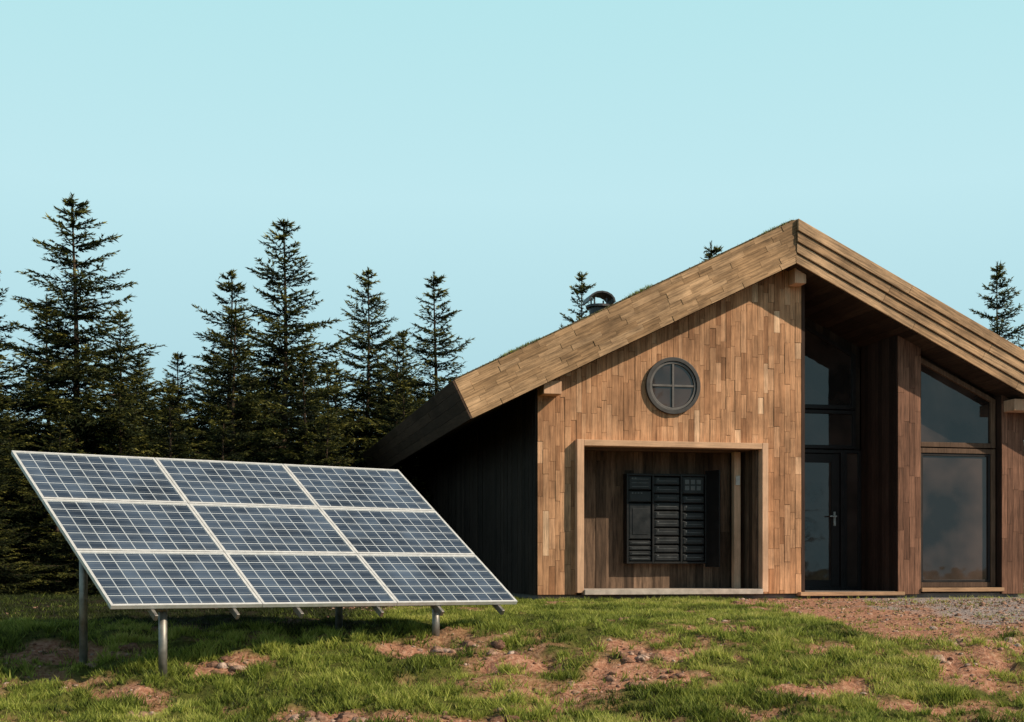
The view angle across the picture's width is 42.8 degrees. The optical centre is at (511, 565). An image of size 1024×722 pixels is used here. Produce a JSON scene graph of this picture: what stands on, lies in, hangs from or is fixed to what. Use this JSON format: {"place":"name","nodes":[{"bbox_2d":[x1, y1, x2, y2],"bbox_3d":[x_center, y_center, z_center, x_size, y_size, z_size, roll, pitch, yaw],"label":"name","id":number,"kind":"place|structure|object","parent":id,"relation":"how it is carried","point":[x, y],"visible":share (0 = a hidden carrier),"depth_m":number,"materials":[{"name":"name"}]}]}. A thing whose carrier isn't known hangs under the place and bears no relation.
{"place":"outdoors","nodes":[
{"label":"outdoors","id":0,"kind":"place"},
{"bbox_2d":[0,589,1023,721],"bbox_3d":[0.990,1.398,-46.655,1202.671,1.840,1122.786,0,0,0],"label":"ground","id":1,"kind":"structure","parent":0,"point":[603,664],"depth_m":12.13,"materials":[{"name":"soil"}]},
{"bbox_2d":[0,481,55,594],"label":"spruce tree","id":2,"kind":"object","parent":1,"relation":"on","point":[12,574],"visible":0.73,"depth_m":22.59,"materials":[{"name":"green plant"}]},
{"bbox_2d":[0,271,63,570],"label":"spruce tree","id":3,"kind":"object","parent":1,"relation":"on","point":[4,378],"visible":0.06,"depth_m":31.01,"materials":[{"name":"green plant"}]},
{"bbox_2d":[0,336,65,588],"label":"spruce tree","id":4,"kind":"object","parent":1,"relation":"on","point":[14,440],"visible":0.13,"depth_m":28.13,"materials":[{"name":"green plant"}]},
{"bbox_2d":[0,382,70,590],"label":"spruce tree","id":5,"kind":"object","parent":1,"relation":"on","point":[5,458],"visible":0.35,"depth_m":25.95,"materials":[{"name":"green plant"}]},
{"bbox_2d":[0,420,82,591],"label":"spruce tree","id":6,"kind":"object","parent":1,"relation":"on","point":[40,514],"visible":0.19,"depth_m":25.33,"materials":[{"name":"green plant"}]},
{"bbox_2d":[1,293,91,530],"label":"spruce tree","id":7,"kind":"object","parent":1,"relation":"on","point":[48,301],"visible":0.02,"depth_m":35.83,"materials":[{"name":"green plant"}]},
{"bbox_2d":[14,452,98,595],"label":"spruce tree","id":8,"kind":"object","parent":1,"relation":"on","point":[68,573],"visible":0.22,"depth_m":23.09,"materials":[{"name":"green plant"}]},
{"bbox_2d":[71,585,100,594],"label":"spruce tree","id":9,"kind":"object","parent":1,"relation":"on","point":[92,590],"depth_m":22.66,"materials":[{"name":"green plant"}]},
{"bbox_2d":[21,381,158,566],"bbox_3d":[-8.663,-1.484,28.988,4.490,5.202,4.101,0,0,20],"label":"spruce tree","id":10,"kind":"object","parent":1,"relation":"on","point":[115,438],"visible":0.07,"depth_m":28.90,"materials":[{"name":"green plant"}]},
{"bbox_2d":[0,191,218,586],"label":"spruce tree","id":11,"kind":"object","parent":1,"relation":"on","point":[76,375],"visible":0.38,"depth_m":29.58,"materials":[{"name":"green plant"}]},
{"bbox_2d":[66,308,168,456],"bbox_3d":[-9.863,-2.538,32.967,5.693,7.916,5.200,0,0,44],"label":"spruce tree","id":12,"kind":"object","parent":1,"relation":"on","point":[118,340],"visible":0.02,"depth_m":32.89,"materials":[{"name":"green plant"}]},
{"bbox_2d":[51,387,205,589],"bbox_3d":[-7.091,-1.324,27.494,4.929,4.884,4.049,0,0,14],"label":"spruce tree","id":13,"kind":"object","parent":1,"relation":"on","point":[176,435],"visible":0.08,"depth_m":27.43,"materials":[{"name":"green plant"}]},
{"bbox_2d":[137,352,226,458],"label":"spruce tree","id":14,"kind":"object","parent":1,"relation":"on","point":[177,357],"visible":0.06,"depth_m":30.89,"materials":[{"name":"green plant"}]},
{"bbox_2d":[171,350,246,456],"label":"spruce tree","id":15,"kind":"object","parent":1,"relation":"on","point":[200,380],"visible":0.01,"depth_m":36.86,"materials":[{"name":"green plant"}]},
{"bbox_2d":[142,269,292,460],"bbox_3d":[-7.303,-3.066,34.166,6.415,9.314,7.809,0,0,27],"label":"spruce tree","id":16,"kind":"object","parent":1,"relation":"on","point":[229,286],"visible":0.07,"depth_m":33.82,"materials":[{"name":"green plant"}]},
{"bbox_2d":[192,406,256,461],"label":"spruce tree","id":17,"kind":"object","parent":1,"relation":"on","point":[224,436],"visible":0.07,"depth_m":26.71,"materials":[{"name":"green plant"}]},
{"bbox_2d":[167,301,297,463],"bbox_3d":[-6.202,-2.361,29.985,5.286,7.662,6.376,0,0,43],"label":"spruce tree","id":18,"kind":"object","parent":1,"relation":"on","point":[233,403],"visible":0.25,"depth_m":30.28,"materials":[{"name":"green plant"}]},
{"bbox_2d":[11,450,517,675],"bbox_3d":[-2.372,-0.007,12.931,4.592,2.180,1.878,0,0,-32],"label":"solar panel array","id":19,"kind":"object","parent":1,"relation":"on","point":[162,536],"visible":0.94,"depth_m":12.72,"materials":[{"name":"glass"}]},
{"bbox_2d":[250,350,302,456],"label":"spruce tree","id":20,"kind":"object","parent":1,"relation":"on","point":[273,370],"visible":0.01,"depth_m":37.75,"materials":[{"name":"green plant"}]},
{"bbox_2d":[175,217,383,466],"bbox_3d":[-5.988,-3.652,31.931,7.882,9.774,6.667,0,0,18],"label":"spruce tree","id":21,"kind":"object","parent":1,"relation":"on","point":[285,353],"visible":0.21,"depth_m":31.73,"materials":[{"name":"green plant"}]},
{"bbox_2d":[257,355,364,466],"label":"spruce tree","id":22,"kind":"object","parent":1,"relation":"on","point":[295,458],"visible":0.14,"depth_m":28.87,"materials":[{"name":"green plant"}]},
{"bbox_2d":[300,411,352,466],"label":"spruce tree","id":23,"kind":"object","parent":1,"relation":"on","point":[321,451],"visible":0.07,"depth_m":27.41,"materials":[{"name":"green plant"}]},
{"bbox_2d":[310,359,362,462],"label":"spruce tree","id":24,"kind":"object","parent":1,"relation":"on","point":[330,400],"visible":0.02,"depth_m":35.92,"materials":[{"name":"green plant"}]},
{"bbox_2d":[314,267,418,470],"bbox_3d":[-3.813,-3.117,34.009,6.211,9.386,5.673,0,0,12],"label":"spruce tree","id":25,"kind":"object","parent":1,"relation":"on","point":[368,392],"visible":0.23,"depth_m":33.75,"materials":[{"name":"green plant"}]},
{"bbox_2d":[361,340,423,490],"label":"spruce tree","id":26,"kind":"object","parent":1,"relation":"on","point":[393,378],"visible":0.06,"depth_m":32.95,"materials":[{"name":"green plant"}]},
{"bbox_2d":[359,330,426,474],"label":"spruce tree","id":27,"kind":"object","parent":1,"relation":"on","point":[403,338],"visible":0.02,"depth_m":37.89,"materials":[{"name":"green plant"}]},
{"bbox_2d":[368,377,432,502],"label":"spruce tree","id":28,"kind":"object","parent":1,"relation":"on","point":[419,485],"visible":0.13,"depth_m":30.84,"materials":[{"name":"green plant"}]},
{"bbox_2d":[358,270,473,478],"bbox_3d":[-2.392,-3.109,35.623,6.311,9.606,7.613,0,0,45],"label":"spruce tree","id":29,"kind":"object","parent":1,"relation":"on","point":[434,353],"visible":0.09,"depth_m":34.82,"materials":[{"name":"green plant"}]},
{"bbox_2d":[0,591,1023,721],"bbox_3d":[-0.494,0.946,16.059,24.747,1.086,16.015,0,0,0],"label":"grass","id":30,"kind":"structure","parent":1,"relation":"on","point":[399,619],"depth_m":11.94,"materials":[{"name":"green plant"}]},
{"bbox_2d":[3,598,1023,721],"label":"gravel","id":31,"kind":"structure","parent":1,"relation":"on","point":[981,604],"depth_m":15.90,"materials":[{"name":"grey gravel"}]},
{"bbox_2d":[85,617,1021,721],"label":"rocks","id":32,"kind":"object","parent":1,"relation":"on","point":[642,656],"visible":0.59,"depth_m":12.11,"materials":[{"name":"stone"}]},
{"bbox_2d":[559,270,596,328],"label":"spruce tree","id":33,"kind":"object","parent":1,"relation":"on","point":[581,288],"visible":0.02,"depth_m":41.90,"materials":[{"name":"green plant"}]},
{"bbox_2d":[700,240,723,261],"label":"spruce tree","id":34,"kind":"object","parent":1,"relation":"on","point":[715,250],"visible":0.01,"depth_m":44.89,"materials":[{"name":"green plant"}]},
{"bbox_2d":[510,590,1017,599],"bbox_3d":[3.149,0.660,26.797,8.240,0.480,12.100,0,0,-12],"label":"foundation","id":35,"kind":"object","parent":1,"relation":"on","point":[921,595],"visible":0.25,"depth_m":20.95,"materials":[{"name":"concrete"}]},
{"bbox_2d":[581,588,762,594],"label":"porch floor","id":36,"kind":"structure","parent":35,"relation":"on","point":[623,591],"depth_m":20.29,"materials":[{"name":"grey concrete"}]},
{"bbox_2d":[584,446,757,588],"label":"porch cladding","id":37,"kind":"structure","parent":36,"relation":"on","point":[606,469],"depth_m":21.12,"materials":[{"name":"brown wood"}]},
{"bbox_2d":[623,470,719,566],"bbox_3d":[2.571,-0.755,21.032,1.469,1.560,0.507,0,0,-12],"label":"server rack","id":38,"kind":"object","parent":37,"relation":"attached to","point":[671,518],"visible":1,"depth_m":21.11,"materials":[{"name":"black metal"}]},
{"bbox_2d":[736,476,739,484],"bbox_3d":[3.656,-1.375,21.129,0.070,0.150,0.028,0,0,-12],"label":"switch box","id":39,"kind":"object","parent":37,"relation":"attached to","point":[737,480],"visible":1,"depth_m":21.11,"materials":[{"name":"white plastic"}]},
{"bbox_2d":[732,452,740,587],"bbox_3d":[3.640,-0.735,21.203,0.110,2.210,0.120,0,0,-12],"label":"porch post","id":40,"kind":"object","parent":36,"relation":"on","point":[736,526],"visible":0.85,"depth_m":21.15,"materials":[{"name":"brown wood"}]},
{"bbox_2d":[537,346,860,594],"bbox_3d":[3.138,-2.180,26.846,8.300,5.260,12.199,0,0,-12],"label":"wall structure","id":41,"kind":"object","parent":35,"relation":"on","point":[703,422],"depth_m":20.50,"materials":[{"name":"brown wood"}]},
{"bbox_2d":[420,388,536,594],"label":"side cladding","id":42,"kind":"structure","parent":41,"relation":"attached to","point":[480,484],"depth_m":22.86,"materials":[{"name":"black wood"}]},
{"bbox_2d":[537,270,800,594],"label":"front cladding","id":43,"kind":"structure","parent":41,"relation":"attached to","point":[757,325],"depth_m":20.57,"materials":[{"name":"brown wood"}]},
{"bbox_2d":[574,439,767,592],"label":"porch frame sides","id":44,"kind":"object","parent":43,"relation":"attached to","point":[762,517],"visible":0.96,"depth_m":20.62,"materials":[{"name":"brown wood"}]},
{"bbox_2d":[645,357,700,413],"bbox_3d":[2.518,-2.810,20.412,0.890,0.890,0.065,0,0,-12],"label":"round window frame","id":45,"kind":"object","parent":43,"relation":"attached to","point":[655,404],"visible":1,"depth_m":20.38,"materials":[{"name":"paint"}]},
{"bbox_2d":[650,361,695,409],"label":"round window mullions","id":46,"kind":"object","parent":45,"relation":"in","point":[693,386],"visible":1,"depth_m":20.41,"materials":[{"name":"grey metal"}]},
{"bbox_2d":[652,364,692,407],"bbox_3d":[2.514,-2.810,20.431,0.720,0.720,0.002,0,0,-12],"label":"round window glass","id":47,"kind":"object","parent":46,"relation":"attached to","point":[682,395],"visible":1,"depth_m":20.43,"materials":[{"name":"grey glass"}]},
{"bbox_2d":[584,439,761,449],"bbox_3d":[2.512,-1.886,20.395,2.915,0.092,0.177,0,0,-12],"label":"porch frame top","id":48,"kind":"object","parent":43,"relation":"attached to","point":[669,444],"visible":1,"depth_m":20.32,"materials":[{"name":"brown wood"}]},
{"bbox_2d":[388,266,1023,468],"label":"soffit","id":49,"kind":"structure","parent":41,"relation":"attached to","point":[844,315],"depth_m":21.36,"materials":[{"name":"brown wood"}]},
{"bbox_2d":[539,268,1023,412],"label":"beam ends","id":50,"kind":"object","parent":49,"relation":"attached to","point":[797,278],"visible":0.89,"depth_m":20.61,"materials":[{"name":"brown wood"}]},
{"bbox_2d":[466,238,1023,412],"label":"roof","id":51,"kind":"structure","parent":41,"relation":"on","point":[791,267],"depth_m":20.60,"materials":[{"name":"brown wood"}]},
{"bbox_2d":[363,381,471,468],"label":"eave boards","id":52,"kind":"object","parent":51,"relation":"attached to","point":[443,411],"visible":0.52,"depth_m":23.08,"materials":[{"name":"brown wood"}]},
{"bbox_2d":[368,218,793,449],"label":"turf roof","id":53,"kind":"structure","parent":51,"relation":"on","point":[599,311],"depth_m":19.94,"materials":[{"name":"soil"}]},
{"bbox_2d":[582,290,615,314],"bbox_3d":[1.553,-4.385,23.326,0.500,0.970,0.470,0,0,-12],"label":"chimney cowl","id":54,"kind":"object","parent":51,"relation":"attached to","point":[608,298],"visible":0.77,"depth_m":23.19,"materials":[{"name":"silver metal"}]},
{"bbox_2d":[454,219,796,417],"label":"fascia","id":55,"kind":"structure","parent":51,"relation":"attached to","point":[522,367],"depth_m":19.78,"materials":[{"name":"brown wood"}]},
{"bbox_2d":[796,218,1023,393],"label":"fascia","id":56,"kind":"structure","parent":51,"relation":"attached to","point":[894,292],"depth_m":20.75,"materials":[{"name":"brown wood"}]},
{"bbox_2d":[800,284,1011,593],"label":"post reveals","id":57,"kind":"object","parent":41,"relation":"attached to","point":[879,465],"visible":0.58,"depth_m":21.78,"materials":[{"name":"brown wood"}]},
{"bbox_2d":[808,409,853,453],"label":"entry wall","id":58,"kind":"structure","parent":35,"relation":"on","point":[828,449],"depth_m":22.43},
{"bbox_2d":[805,317,859,449],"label":"entry cladding","id":59,"kind":"structure","parent":58,"relation":"attached to","point":[839,340],"depth_m":22.49,"materials":[{"name":"brown wood"}]},
{"bbox_2d":[805,325,860,589],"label":"entry frames","id":60,"kind":"structure","parent":58,"relation":"attached to","point":[837,459],"depth_m":22.37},
{"bbox_2d":[830,512,836,525],"bbox_3d":[5.481,-0.800,22.308,0.140,0.240,0.083,0,0,-12],"label":"door handle","id":61,"kind":"object","parent":58,"relation":"attached to","point":[834,516],"visible":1,"depth_m":22.34,"materials":[{"name":"metal"}]},
{"bbox_2d":[805,330,989,586],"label":"window panes","id":62,"kind":"object","parent":58,"relation":"attached to","point":[954,517],"visible":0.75,"depth_m":21.79,"materials":[{"name":"clear glass"}]},
{"bbox_2d":[796,587,1003,595],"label":"door sills","id":63,"kind":"structure","parent":35,"relation":"on","point":[962,589],"depth_m":21.14,"materials":[{"name":"brown wood"}]},
{"bbox_2d":[921,356,992,592],"bbox_3d":[7.346,-1.573,21.834,1.500,4.046,0.130,0,0,-12],"label":"gable infill","id":64,"kind":"object","parent":35,"relation":"on","point":[954,448],"visible":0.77,"depth_m":21.78,"materials":[{"name":"brown wood"}]},
{"bbox_2d":[921,358,995,586],"bbox_3d":[7.361,-1.549,21.707,1.445,3.818,0.124,0,0,-12],"label":"side window frame","id":65,"kind":"object","parent":64,"relation":"attached to","point":[949,447],"visible":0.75,"depth_m":21.74,"materials":[{"name":"brown wood"}]},
{"bbox_2d":[921,453,989,581],"bbox_3d":[7.366,-0.790,21.684,1.275,2.130,0.028,0,0,-12],"label":"side window sash","id":66,"kind":"object","parent":65,"relation":"attached to","point":[988,502],"visible":1,"depth_m":21.73,"materials":[{"name":"brown wood"}]},
{"bbox_2d":[898,336,1023,593],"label":"timber posts","id":67,"kind":"object","parent":1,"relation":"on","point":[909,473],"visible":0.93,"depth_m":21.34,"materials":[{"name":"brown wood"}]},
{"bbox_2d":[969,260,1023,347],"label":"spruce tree","id":68,"kind":"object","parent":1,"relation":"on","point":[1002,293],"visible":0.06,"depth_m":41.82,"materials":[{"name":"green plant"}]},
{"bbox_2d":[0,0,1023,438],"label":"sky","id":69,"kind":"structure","parent":0,"point":[506,150],"materials":[{"name":"blue"}]}
]}

